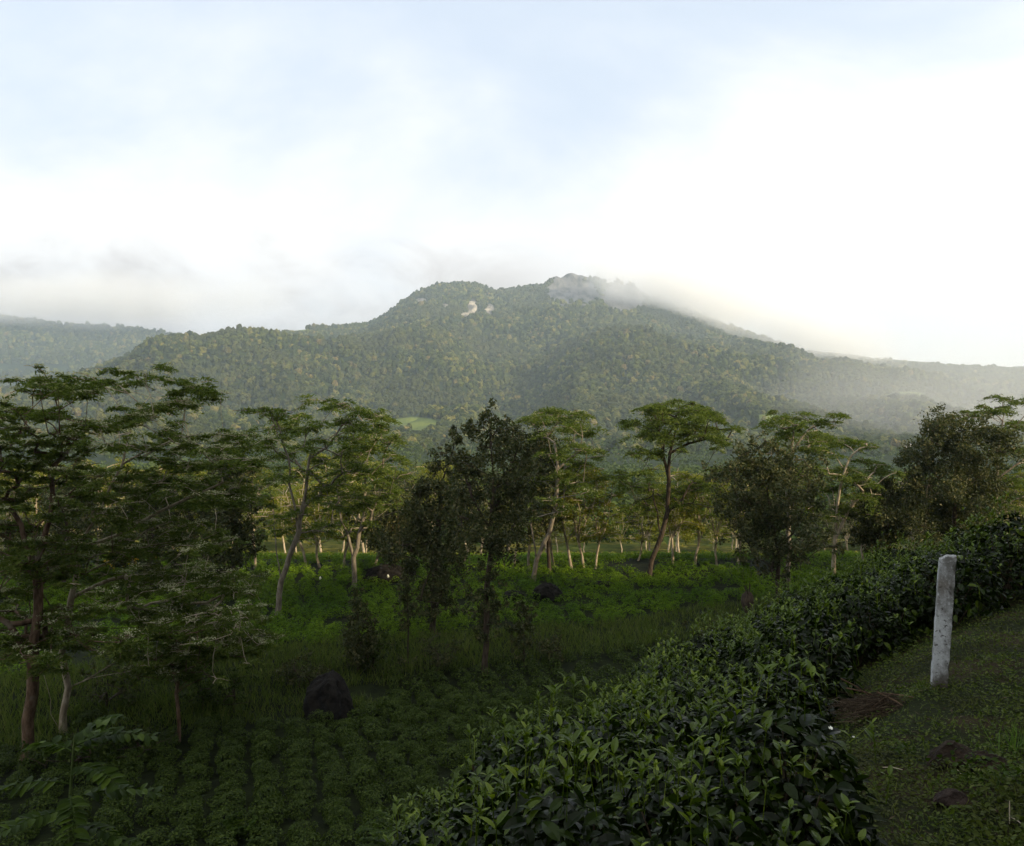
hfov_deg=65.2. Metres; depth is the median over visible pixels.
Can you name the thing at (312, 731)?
tea bush
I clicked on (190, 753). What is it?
tea bush
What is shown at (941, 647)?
concrete post
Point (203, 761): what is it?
tea bush
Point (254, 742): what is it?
tea bush
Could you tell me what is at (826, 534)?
silver oak tree
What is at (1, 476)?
albizia tree
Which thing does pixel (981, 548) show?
tea bush
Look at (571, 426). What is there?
albizia tree
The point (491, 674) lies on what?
tea field
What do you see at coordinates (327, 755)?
tea bush
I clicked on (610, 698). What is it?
tea bush
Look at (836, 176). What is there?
sky
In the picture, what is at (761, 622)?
tea bush
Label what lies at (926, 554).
tea bush
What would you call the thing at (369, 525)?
albizia tree
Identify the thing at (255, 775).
tea bush
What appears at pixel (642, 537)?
albizia tree
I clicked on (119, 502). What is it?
silver oak tree
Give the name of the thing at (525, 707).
tea bush
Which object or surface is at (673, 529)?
albizia tree
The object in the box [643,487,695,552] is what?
albizia tree
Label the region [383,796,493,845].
tea bush
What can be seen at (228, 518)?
silver oak tree
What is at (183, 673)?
slender tree
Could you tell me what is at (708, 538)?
albizia tree
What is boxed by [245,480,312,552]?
albizia tree
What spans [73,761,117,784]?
tea bush
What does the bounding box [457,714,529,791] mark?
tea bush
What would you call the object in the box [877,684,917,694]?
weed
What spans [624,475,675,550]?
silver oak tree
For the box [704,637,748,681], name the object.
tea bush
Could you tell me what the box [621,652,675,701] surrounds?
tea bush
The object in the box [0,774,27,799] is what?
tea bush
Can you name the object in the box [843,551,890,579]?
tea bush
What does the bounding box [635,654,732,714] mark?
tea bush
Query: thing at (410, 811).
tea bush
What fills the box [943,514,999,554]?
tea bush
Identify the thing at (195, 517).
albizia tree
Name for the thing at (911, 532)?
silver oak tree
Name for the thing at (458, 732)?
tea bush
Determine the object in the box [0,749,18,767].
tea bush
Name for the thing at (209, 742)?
tea bush
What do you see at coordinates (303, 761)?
tea bush
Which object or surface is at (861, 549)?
albizia tree
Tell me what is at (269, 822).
tea bush
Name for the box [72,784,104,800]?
tea bush
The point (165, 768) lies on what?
tea bush
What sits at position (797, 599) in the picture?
tea bush
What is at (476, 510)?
silver oak tree
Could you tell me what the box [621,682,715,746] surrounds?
tea bush
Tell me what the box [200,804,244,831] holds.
tea bush
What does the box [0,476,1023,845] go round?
ground
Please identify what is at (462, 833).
tea bush
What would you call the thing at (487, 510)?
silver oak tree
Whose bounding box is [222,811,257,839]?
bush
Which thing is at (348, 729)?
tea bush
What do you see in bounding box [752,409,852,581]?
albizia tree
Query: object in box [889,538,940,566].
tea bush
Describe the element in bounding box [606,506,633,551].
albizia tree
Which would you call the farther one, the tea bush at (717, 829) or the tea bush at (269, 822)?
the tea bush at (269, 822)
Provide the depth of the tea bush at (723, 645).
9.33 m
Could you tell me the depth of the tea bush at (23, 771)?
28.40 m
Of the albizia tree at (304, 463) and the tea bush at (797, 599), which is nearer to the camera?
the tea bush at (797, 599)
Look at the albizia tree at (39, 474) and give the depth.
65.49 m
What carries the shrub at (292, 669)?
on the ground at (372, 688)
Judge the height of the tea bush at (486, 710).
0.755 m
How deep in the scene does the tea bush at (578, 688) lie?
37.66 m
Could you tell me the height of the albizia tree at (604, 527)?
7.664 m
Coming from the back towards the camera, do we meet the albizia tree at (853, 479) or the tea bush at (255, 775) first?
the albizia tree at (853, 479)
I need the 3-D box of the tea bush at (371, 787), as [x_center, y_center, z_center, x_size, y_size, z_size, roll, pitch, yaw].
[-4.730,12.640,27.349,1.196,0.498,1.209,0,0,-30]
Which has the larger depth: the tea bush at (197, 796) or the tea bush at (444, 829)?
the tea bush at (197, 796)
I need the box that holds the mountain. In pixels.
[0,273,1023,477]
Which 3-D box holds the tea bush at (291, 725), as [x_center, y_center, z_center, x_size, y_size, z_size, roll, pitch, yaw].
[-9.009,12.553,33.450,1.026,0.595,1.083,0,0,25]
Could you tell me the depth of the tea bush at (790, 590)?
13.94 m
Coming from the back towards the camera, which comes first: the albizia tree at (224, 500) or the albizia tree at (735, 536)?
the albizia tree at (735, 536)
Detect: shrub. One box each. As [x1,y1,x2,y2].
[18,719,111,768]
[71,660,140,707]
[96,709,177,766]
[203,665,263,714]
[272,648,330,687]
[349,625,403,668]
[356,807,427,845]
[531,626,564,663]
[681,615,738,635]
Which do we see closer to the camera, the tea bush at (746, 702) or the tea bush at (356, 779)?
the tea bush at (746, 702)
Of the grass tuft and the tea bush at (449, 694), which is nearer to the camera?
the grass tuft
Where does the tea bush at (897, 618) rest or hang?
on the ground at (372, 688)
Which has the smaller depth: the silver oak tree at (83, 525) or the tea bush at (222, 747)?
the tea bush at (222, 747)
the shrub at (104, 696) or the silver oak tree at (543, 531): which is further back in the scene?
the silver oak tree at (543, 531)
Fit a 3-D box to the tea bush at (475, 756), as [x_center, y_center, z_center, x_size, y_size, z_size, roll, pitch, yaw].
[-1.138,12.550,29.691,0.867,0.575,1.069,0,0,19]
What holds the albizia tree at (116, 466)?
on the ground at (372, 688)
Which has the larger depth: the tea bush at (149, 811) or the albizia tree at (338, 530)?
the albizia tree at (338, 530)
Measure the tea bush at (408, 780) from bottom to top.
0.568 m
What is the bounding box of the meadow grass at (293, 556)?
[93,551,841,561]
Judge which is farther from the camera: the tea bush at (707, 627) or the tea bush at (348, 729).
the tea bush at (348, 729)
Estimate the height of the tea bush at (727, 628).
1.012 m
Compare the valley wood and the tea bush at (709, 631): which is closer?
the tea bush at (709, 631)
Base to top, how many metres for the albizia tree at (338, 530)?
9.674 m
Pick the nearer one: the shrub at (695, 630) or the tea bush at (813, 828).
the tea bush at (813, 828)
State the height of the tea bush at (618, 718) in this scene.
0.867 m
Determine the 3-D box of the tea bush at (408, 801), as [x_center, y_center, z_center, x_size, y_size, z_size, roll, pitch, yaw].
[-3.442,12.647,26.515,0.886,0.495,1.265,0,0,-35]
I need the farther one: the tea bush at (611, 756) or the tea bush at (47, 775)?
the tea bush at (47, 775)
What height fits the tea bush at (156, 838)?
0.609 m
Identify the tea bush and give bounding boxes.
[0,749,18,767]
[0,758,11,773]
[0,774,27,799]
[2,824,42,845]
[4,768,35,784]
[8,809,43,836]
[12,746,47,772]
[18,795,61,813]
[21,741,47,765]
[31,780,63,797]
[32,764,70,788]
[49,806,94,833]
[52,825,79,845]
[71,793,91,816]
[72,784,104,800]
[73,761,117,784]
[75,706,107,726]
[87,828,125,845]
[93,795,136,824]
[99,807,133,837]
[100,788,134,805]
[107,772,141,788]
[128,823,174,845]
[134,802,172,826]
[142,789,174,809]
[147,774,177,795]
[154,763,178,781]
[168,800,203,827]
[169,786,204,814]
[173,813,202,841]
[175,751,210,774]
[177,779,212,799]
[182,763,213,783]
[183,744,209,763]
[188,728,220,744]
[188,733,213,751]
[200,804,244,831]
[200,818,240,844]
[206,788,245,812]
[213,780,245,801]
[215,728,250,748]
[215,737,243,759]
[215,744,246,766]
[216,758,248,776]
[219,771,247,790]
[238,805,285,833]
[246,822,283,845]
[248,791,287,824]
[249,727,274,741]
[249,730,288,753]
[250,739,278,760]
[251,755,271,773]
[252,780,279,804]
[253,764,279,780]
[253,771,283,795]
[255,717,283,731]
[280,736,312,756]
[280,740,312,764]
[281,764,312,786]
[282,828,323,845]
[283,714,310,732]
[283,727,307,742]
[283,754,312,776]
[283,779,316,797]
[283,790,316,805]
[287,795,313,819]
[287,816,318,839]
[307,710,333,725]
[308,722,329,739]
[313,729,336,746]
[313,742,337,759]
[315,758,348,780]
[315,794,350,817]
[317,750,341,767]
[322,779,351,798]
[322,799,355,824]
[323,769,351,790]
[323,818,354,841]
[328,718,361,730]
[334,719,358,740]
[334,731,367,749]
[342,742,368,759]
[347,699,378,718]
[348,753,378,771]
[350,758,371,777]
[350,763,383,790]
[354,779,392,806]
[355,806,394,843]
[356,805,392,824]
[358,792,385,811]
[361,717,386,736]
[368,740,400,752]
[372,695,401,712]
[376,742,404,763]
[376,752,406,773]
[380,785,495,845]
[382,773,502,845]
[383,765,419,785]
[383,776,416,797]
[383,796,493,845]
[385,688,411,698]
[392,791,424,815]
[400,802,429,828]
[413,777,469,825]
[414,770,439,797]
[421,834,436,845]
[428,763,534,844]
[438,715,464,733]
[438,745,468,767]
[438,825,509,845]
[441,689,463,703]
[441,804,495,845]
[442,703,553,826]
[450,738,484,753]
[450,763,469,779]
[452,722,476,740]
[456,713,649,845]
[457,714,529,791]
[461,720,695,845]
[464,743,483,762]
[468,750,480,766]
[469,716,498,736]
[480,699,498,711]
[481,698,502,716]
[481,722,504,742]
[490,671,633,838]
[490,709,512,725]
[496,707,581,795]
[503,696,525,711]
[504,721,528,739]
[506,720,523,728]
[514,688,594,760]
[515,704,538,717]
[518,741,628,820]
[519,708,543,726]
[544,734,662,811]
[545,687,563,698]
[546,706,571,721]
[553,682,702,835]
[561,701,600,728]
[565,699,585,713]
[568,691,635,744]
[570,681,592,699]
[578,749,719,845]
[583,692,603,707]
[589,688,675,754]
[591,716,779,845]
[594,670,670,739]
[597,673,636,708]
[600,680,648,718]
[601,684,615,697]
[607,665,720,759]
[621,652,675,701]
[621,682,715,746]
[623,675,761,795]
[624,621,702,692]
[626,734,800,845]
[632,636,720,703]
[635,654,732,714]
[637,645,721,710]
[641,645,694,679]
[651,733,865,845]
[659,698,761,779]
[670,646,703,670]
[681,608,737,670]
[681,650,892,845]
[682,617,730,652]
[684,660,751,706]
[685,642,728,674]
[690,617,728,639]
[690,620,757,709]
[690,666,740,708]
[693,671,808,775]
[695,618,747,657]
[700,612,758,654]
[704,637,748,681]
[708,624,750,659]
[719,640,803,709]
[721,606,756,634]
[725,602,814,674]
[727,622,797,701]
[727,649,840,743]
[734,612,767,637]
[734,612,769,644]
[739,594,779,629]
[741,587,862,712]
[743,598,803,643]
[748,625,851,717]
[754,592,805,628]
[760,576,819,615]
[772,583,802,614]
[774,581,809,608]
[775,608,821,648]
[782,576,854,656]
[785,590,810,613]
[790,566,872,630]
[800,560,857,599]
[804,587,877,664]
[812,575,908,667]
[813,578,868,647]
[814,559,897,640]
[828,587,918,657]
[829,555,881,586]
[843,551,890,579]
[846,554,899,624]
[853,559,934,641]
[854,541,906,573]
[856,548,915,585]
[858,557,901,595]
[861,529,916,570]
[862,549,890,575]
[867,560,933,634]
[885,539,968,605]
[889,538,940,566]
[892,557,976,600]
[894,527,1012,624]
[903,543,946,566]
[903,551,963,584]
[909,541,944,571]
[911,565,978,623]
[919,531,962,557]
[927,533,1003,599]
[936,505,1010,556]
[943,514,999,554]
[946,533,1016,588]
[960,490,1023,590]
[962,531,1023,601]
[971,529,1023,585]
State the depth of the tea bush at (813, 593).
10.17 m
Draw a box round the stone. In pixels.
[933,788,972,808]
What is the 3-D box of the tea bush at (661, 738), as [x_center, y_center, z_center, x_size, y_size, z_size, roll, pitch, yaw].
[0.632,1.928,4.273,0.823,1.110,0.880,0,0,28]
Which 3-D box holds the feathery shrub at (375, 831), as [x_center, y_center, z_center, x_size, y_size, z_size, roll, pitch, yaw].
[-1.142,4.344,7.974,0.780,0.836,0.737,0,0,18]
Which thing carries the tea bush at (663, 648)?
on the ground at (372, 688)
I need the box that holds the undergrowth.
[102,549,857,558]
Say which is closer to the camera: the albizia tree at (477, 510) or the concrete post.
the concrete post
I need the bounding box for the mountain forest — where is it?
[0,275,1023,454]
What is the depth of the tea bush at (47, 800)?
26.30 m
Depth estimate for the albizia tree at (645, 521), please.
158.58 m
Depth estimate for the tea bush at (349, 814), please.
25.72 m
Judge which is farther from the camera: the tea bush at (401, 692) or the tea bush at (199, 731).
the tea bush at (401, 692)
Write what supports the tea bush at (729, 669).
on the ground at (372, 688)
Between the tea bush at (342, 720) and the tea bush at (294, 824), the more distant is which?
the tea bush at (342, 720)
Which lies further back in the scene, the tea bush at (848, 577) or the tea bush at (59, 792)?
the tea bush at (59, 792)
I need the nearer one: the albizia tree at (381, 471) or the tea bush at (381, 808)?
the tea bush at (381, 808)
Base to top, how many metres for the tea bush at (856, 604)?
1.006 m
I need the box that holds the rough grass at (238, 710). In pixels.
[0,589,806,752]
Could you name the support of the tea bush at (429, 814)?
on the ground at (372, 688)
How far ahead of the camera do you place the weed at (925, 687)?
5.69 m
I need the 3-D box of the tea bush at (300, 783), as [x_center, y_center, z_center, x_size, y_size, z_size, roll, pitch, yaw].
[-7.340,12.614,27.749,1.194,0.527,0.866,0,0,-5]
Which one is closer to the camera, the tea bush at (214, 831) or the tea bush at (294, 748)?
the tea bush at (214, 831)
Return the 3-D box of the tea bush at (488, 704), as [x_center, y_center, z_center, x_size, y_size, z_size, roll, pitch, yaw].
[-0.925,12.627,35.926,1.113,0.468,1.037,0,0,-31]
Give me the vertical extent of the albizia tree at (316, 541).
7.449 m
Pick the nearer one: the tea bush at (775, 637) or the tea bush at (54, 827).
the tea bush at (775, 637)
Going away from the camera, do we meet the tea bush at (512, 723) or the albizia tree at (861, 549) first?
the tea bush at (512, 723)
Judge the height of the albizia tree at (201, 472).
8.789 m
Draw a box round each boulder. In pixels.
[303,670,353,722]
[364,563,415,582]
[502,590,523,600]
[533,582,563,601]
[585,580,618,587]
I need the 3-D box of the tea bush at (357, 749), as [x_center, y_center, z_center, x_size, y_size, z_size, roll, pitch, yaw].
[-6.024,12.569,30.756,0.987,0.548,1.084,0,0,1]
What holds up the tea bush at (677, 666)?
on the ground at (372, 688)
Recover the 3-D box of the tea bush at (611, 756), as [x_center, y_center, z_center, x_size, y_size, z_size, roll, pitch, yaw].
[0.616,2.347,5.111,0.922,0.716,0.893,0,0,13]
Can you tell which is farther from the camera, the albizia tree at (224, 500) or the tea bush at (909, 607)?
the albizia tree at (224, 500)
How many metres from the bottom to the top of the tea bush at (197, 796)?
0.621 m
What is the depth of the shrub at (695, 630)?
45.85 m
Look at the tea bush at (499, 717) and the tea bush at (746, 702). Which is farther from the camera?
the tea bush at (499, 717)
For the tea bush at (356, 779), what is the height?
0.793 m
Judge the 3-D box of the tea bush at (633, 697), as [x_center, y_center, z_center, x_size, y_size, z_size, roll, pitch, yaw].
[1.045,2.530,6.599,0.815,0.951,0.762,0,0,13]
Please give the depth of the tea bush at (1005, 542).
9.34 m
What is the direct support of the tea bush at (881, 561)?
on the ground at (372, 688)
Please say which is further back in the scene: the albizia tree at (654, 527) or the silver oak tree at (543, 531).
the silver oak tree at (543, 531)
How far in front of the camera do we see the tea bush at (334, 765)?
29.21 m
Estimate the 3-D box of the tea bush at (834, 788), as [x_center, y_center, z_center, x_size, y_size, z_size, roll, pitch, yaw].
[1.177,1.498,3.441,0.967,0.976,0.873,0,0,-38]
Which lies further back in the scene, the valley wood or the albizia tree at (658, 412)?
the valley wood
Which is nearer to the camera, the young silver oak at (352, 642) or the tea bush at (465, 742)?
the tea bush at (465, 742)
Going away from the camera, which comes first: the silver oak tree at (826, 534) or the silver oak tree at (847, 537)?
the silver oak tree at (847, 537)
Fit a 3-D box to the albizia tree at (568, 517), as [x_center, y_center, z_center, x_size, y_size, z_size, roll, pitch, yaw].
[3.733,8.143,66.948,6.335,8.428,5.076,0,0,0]
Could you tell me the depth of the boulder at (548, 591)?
55.19 m
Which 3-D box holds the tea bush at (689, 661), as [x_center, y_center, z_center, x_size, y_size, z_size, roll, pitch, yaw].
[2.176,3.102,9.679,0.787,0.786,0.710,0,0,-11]
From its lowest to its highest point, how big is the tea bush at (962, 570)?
1.111 m
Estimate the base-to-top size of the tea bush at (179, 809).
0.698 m
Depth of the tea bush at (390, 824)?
24.83 m
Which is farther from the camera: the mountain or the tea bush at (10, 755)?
the mountain
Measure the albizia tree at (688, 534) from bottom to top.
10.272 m
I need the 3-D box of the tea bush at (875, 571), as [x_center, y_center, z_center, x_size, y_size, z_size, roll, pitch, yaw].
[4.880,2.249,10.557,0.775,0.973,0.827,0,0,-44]
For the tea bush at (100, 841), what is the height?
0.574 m
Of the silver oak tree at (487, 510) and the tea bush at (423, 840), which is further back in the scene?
the silver oak tree at (487, 510)
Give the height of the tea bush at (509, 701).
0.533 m
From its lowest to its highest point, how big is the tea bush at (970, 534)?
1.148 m
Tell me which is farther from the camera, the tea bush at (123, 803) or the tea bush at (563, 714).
the tea bush at (563, 714)
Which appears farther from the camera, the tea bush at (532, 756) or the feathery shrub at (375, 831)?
the feathery shrub at (375, 831)
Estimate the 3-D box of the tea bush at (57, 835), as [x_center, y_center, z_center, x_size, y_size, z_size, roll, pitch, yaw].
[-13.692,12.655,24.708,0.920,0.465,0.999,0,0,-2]
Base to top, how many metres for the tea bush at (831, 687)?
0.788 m
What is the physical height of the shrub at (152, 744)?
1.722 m
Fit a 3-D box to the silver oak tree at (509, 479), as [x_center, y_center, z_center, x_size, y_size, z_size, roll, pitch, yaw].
[-0.714,5.751,39.589,5.651,14.246,7.949,0,0,0]
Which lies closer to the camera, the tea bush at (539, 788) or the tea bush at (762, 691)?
the tea bush at (539, 788)
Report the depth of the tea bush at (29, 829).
24.55 m
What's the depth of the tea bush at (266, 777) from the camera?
27.82 m
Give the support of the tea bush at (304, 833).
on the ground at (372, 688)
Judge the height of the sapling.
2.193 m
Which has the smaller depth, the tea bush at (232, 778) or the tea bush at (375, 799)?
the tea bush at (375, 799)
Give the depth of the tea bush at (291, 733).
32.28 m
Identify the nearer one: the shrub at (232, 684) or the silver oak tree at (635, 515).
the shrub at (232, 684)
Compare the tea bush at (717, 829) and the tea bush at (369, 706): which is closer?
the tea bush at (717, 829)
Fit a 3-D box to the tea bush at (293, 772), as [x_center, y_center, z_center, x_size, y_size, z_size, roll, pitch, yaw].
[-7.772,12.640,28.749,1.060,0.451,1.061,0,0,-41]
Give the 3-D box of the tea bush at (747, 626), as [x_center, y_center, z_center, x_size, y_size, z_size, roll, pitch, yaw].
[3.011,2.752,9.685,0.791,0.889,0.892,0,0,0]
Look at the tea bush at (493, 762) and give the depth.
5.74 m
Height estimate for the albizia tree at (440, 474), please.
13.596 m
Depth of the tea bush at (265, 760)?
29.40 m
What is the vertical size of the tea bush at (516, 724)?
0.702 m
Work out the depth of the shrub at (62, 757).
29.46 m
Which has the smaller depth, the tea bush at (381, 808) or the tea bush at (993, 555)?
the tea bush at (993, 555)
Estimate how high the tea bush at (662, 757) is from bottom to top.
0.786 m
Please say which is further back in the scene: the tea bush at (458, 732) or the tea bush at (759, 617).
the tea bush at (458, 732)
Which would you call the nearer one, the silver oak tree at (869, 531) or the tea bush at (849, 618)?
the tea bush at (849, 618)
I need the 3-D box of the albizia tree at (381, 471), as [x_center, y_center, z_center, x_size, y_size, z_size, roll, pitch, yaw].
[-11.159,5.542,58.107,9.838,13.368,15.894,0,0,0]
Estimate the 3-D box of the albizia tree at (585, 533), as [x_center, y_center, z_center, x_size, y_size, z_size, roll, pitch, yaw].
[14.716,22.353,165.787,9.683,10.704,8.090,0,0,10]
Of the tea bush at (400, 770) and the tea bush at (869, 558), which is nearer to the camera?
the tea bush at (869, 558)
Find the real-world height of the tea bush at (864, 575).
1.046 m
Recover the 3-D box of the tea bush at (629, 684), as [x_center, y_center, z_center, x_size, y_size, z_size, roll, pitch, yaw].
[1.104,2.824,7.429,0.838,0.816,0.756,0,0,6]
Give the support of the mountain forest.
on the mountain
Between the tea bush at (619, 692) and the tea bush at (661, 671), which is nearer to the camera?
the tea bush at (661, 671)
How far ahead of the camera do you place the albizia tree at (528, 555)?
65.24 m
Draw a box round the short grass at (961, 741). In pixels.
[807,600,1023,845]
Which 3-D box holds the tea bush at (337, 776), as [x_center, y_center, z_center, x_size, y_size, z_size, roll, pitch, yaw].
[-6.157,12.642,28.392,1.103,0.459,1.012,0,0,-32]
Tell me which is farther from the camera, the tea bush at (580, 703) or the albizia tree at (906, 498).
the albizia tree at (906, 498)
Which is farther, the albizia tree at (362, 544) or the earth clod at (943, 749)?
the albizia tree at (362, 544)
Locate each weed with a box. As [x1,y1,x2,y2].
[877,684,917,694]
[901,681,944,696]
[925,739,1023,781]
[937,751,1023,798]
[950,787,1023,845]
[951,756,1023,805]
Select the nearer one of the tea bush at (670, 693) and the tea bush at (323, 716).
the tea bush at (670, 693)
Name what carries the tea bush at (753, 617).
on the ground at (372, 688)
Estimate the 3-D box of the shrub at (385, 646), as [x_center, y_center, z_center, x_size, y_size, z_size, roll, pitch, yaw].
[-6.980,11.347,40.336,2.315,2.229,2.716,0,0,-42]
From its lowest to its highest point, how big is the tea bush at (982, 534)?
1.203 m
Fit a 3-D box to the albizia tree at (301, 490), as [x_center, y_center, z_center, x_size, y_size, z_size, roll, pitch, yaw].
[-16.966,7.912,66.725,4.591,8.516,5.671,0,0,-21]
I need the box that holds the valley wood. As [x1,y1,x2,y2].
[0,437,1023,547]
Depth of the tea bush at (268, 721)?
33.36 m
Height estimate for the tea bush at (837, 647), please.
1.116 m
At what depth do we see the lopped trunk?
48.47 m
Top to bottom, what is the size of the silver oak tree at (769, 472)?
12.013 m
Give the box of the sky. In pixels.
[0,0,1023,366]
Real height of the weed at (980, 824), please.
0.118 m
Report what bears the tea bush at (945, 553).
on the ground at (372, 688)
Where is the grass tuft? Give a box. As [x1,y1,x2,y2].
[979,717,1023,756]
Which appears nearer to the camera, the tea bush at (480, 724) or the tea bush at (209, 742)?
the tea bush at (209, 742)
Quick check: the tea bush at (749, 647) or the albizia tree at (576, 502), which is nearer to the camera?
the tea bush at (749, 647)
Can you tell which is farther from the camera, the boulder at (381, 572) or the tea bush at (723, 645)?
the boulder at (381, 572)
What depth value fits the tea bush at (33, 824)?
25.09 m
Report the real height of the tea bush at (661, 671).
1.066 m
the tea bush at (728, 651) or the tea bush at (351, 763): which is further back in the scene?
the tea bush at (351, 763)
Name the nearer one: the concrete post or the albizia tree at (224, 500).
the concrete post
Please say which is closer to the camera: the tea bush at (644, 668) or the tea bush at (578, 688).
the tea bush at (644, 668)
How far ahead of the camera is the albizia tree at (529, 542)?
66.57 m
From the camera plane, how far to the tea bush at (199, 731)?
32.16 m
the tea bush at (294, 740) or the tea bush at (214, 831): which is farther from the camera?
the tea bush at (294, 740)
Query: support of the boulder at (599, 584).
on the ground at (372, 688)
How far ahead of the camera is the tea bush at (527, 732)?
5.41 m
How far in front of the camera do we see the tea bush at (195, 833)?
24.80 m
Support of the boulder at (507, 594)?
on the ground at (372, 688)
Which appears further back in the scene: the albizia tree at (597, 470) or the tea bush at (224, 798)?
the albizia tree at (597, 470)
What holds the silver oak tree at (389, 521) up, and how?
on the ground at (372, 688)
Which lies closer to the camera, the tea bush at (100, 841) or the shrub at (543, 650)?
the tea bush at (100, 841)
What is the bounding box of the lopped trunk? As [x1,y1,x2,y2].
[731,552,756,622]
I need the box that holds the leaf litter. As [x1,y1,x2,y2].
[825,602,1023,844]
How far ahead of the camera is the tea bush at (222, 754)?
30.13 m
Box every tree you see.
[0,362,299,733]
[0,379,186,766]
[0,463,70,537]
[0,469,49,544]
[0,476,134,592]
[0,486,37,534]
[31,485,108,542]
[59,456,133,565]
[88,480,142,538]
[97,469,198,586]
[98,466,147,563]
[114,618,245,742]
[150,465,211,549]
[160,454,267,594]
[183,472,225,560]
[232,393,392,615]
[234,466,284,567]
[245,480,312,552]
[271,483,317,551]
[280,467,335,566]
[281,481,360,567]
[283,453,353,552]
[302,406,418,585]
[314,478,375,566]
[319,487,356,550]
[329,455,411,551]
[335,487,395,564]
[350,494,378,553]
[351,486,431,568]
[359,425,480,633]
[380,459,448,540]
[402,460,478,523]
[439,398,554,676]
[441,475,489,563]
[457,484,502,552]
[481,480,526,549]
[485,487,531,566]
[488,475,568,569]
[508,422,591,572]
[510,406,609,581]
[525,479,593,565]
[527,491,562,551]
[541,501,582,551]
[550,458,607,568]
[557,509,587,541]
[558,468,613,568]
[564,506,601,552]
[568,479,626,568]
[591,398,745,578]
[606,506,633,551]
[611,504,657,560]
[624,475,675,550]
[625,501,658,550]
[637,465,710,551]
[642,481,705,561]
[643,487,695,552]
[649,501,697,550]
[651,471,729,564]
[655,513,703,542]
[657,508,700,551]
[680,482,740,565]
[700,508,727,550]
[701,428,847,603]
[705,504,751,548]
[707,504,748,551]
[714,476,768,564]
[720,488,749,547]
[735,474,775,565]
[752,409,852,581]
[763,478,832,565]
[796,435,907,575]
[808,509,846,549]
[827,481,886,558]
[827,494,857,550]
[829,474,946,558]
[840,498,885,551]
[887,471,933,550]
[888,403,1023,550]
[894,492,928,549]
[910,478,951,540]
[954,394,1023,530]
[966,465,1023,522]
[992,469,1023,534]
[1002,473,1023,531]
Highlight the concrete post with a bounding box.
[930,554,956,688]
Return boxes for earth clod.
[926,740,972,769]
[961,751,1013,772]
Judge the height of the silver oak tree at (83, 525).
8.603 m
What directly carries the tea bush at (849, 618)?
on the ground at (372, 688)
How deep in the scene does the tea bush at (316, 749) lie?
30.87 m
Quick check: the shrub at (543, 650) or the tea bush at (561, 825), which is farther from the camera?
the shrub at (543, 650)
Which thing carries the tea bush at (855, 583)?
on the ground at (372, 688)
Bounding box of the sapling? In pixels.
[0,714,162,845]
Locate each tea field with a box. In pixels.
[0,549,910,677]
[0,623,744,845]
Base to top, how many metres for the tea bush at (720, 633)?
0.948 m
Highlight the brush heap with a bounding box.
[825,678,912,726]
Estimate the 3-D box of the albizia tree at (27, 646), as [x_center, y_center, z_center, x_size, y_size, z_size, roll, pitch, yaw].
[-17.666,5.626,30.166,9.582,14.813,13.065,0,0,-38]
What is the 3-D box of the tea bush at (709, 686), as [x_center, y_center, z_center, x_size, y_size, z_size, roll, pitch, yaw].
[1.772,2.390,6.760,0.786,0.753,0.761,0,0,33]
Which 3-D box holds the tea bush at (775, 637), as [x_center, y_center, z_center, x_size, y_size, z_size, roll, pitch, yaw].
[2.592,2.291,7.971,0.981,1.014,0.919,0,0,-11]
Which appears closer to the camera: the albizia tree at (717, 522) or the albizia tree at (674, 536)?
the albizia tree at (674, 536)
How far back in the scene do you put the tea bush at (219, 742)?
31.79 m
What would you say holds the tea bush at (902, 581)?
on the ground at (372, 688)
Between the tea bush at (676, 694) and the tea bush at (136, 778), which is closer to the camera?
the tea bush at (676, 694)
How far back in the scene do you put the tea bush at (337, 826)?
24.85 m
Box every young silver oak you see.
[340,586,383,672]
[391,572,424,663]
[501,599,540,667]
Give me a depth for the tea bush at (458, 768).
28.84 m
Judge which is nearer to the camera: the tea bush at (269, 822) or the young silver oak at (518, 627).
the tea bush at (269, 822)
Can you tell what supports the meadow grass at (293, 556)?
on the ground at (372, 688)
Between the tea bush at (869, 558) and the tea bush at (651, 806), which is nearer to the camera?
the tea bush at (651, 806)
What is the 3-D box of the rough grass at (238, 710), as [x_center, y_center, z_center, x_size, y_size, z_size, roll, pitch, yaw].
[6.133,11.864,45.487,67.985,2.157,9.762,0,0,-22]
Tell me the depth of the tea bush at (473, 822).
5.11 m
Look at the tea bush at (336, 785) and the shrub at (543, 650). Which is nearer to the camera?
the tea bush at (336, 785)
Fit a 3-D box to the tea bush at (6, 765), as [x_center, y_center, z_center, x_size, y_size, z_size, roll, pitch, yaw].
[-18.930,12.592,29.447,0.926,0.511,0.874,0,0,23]

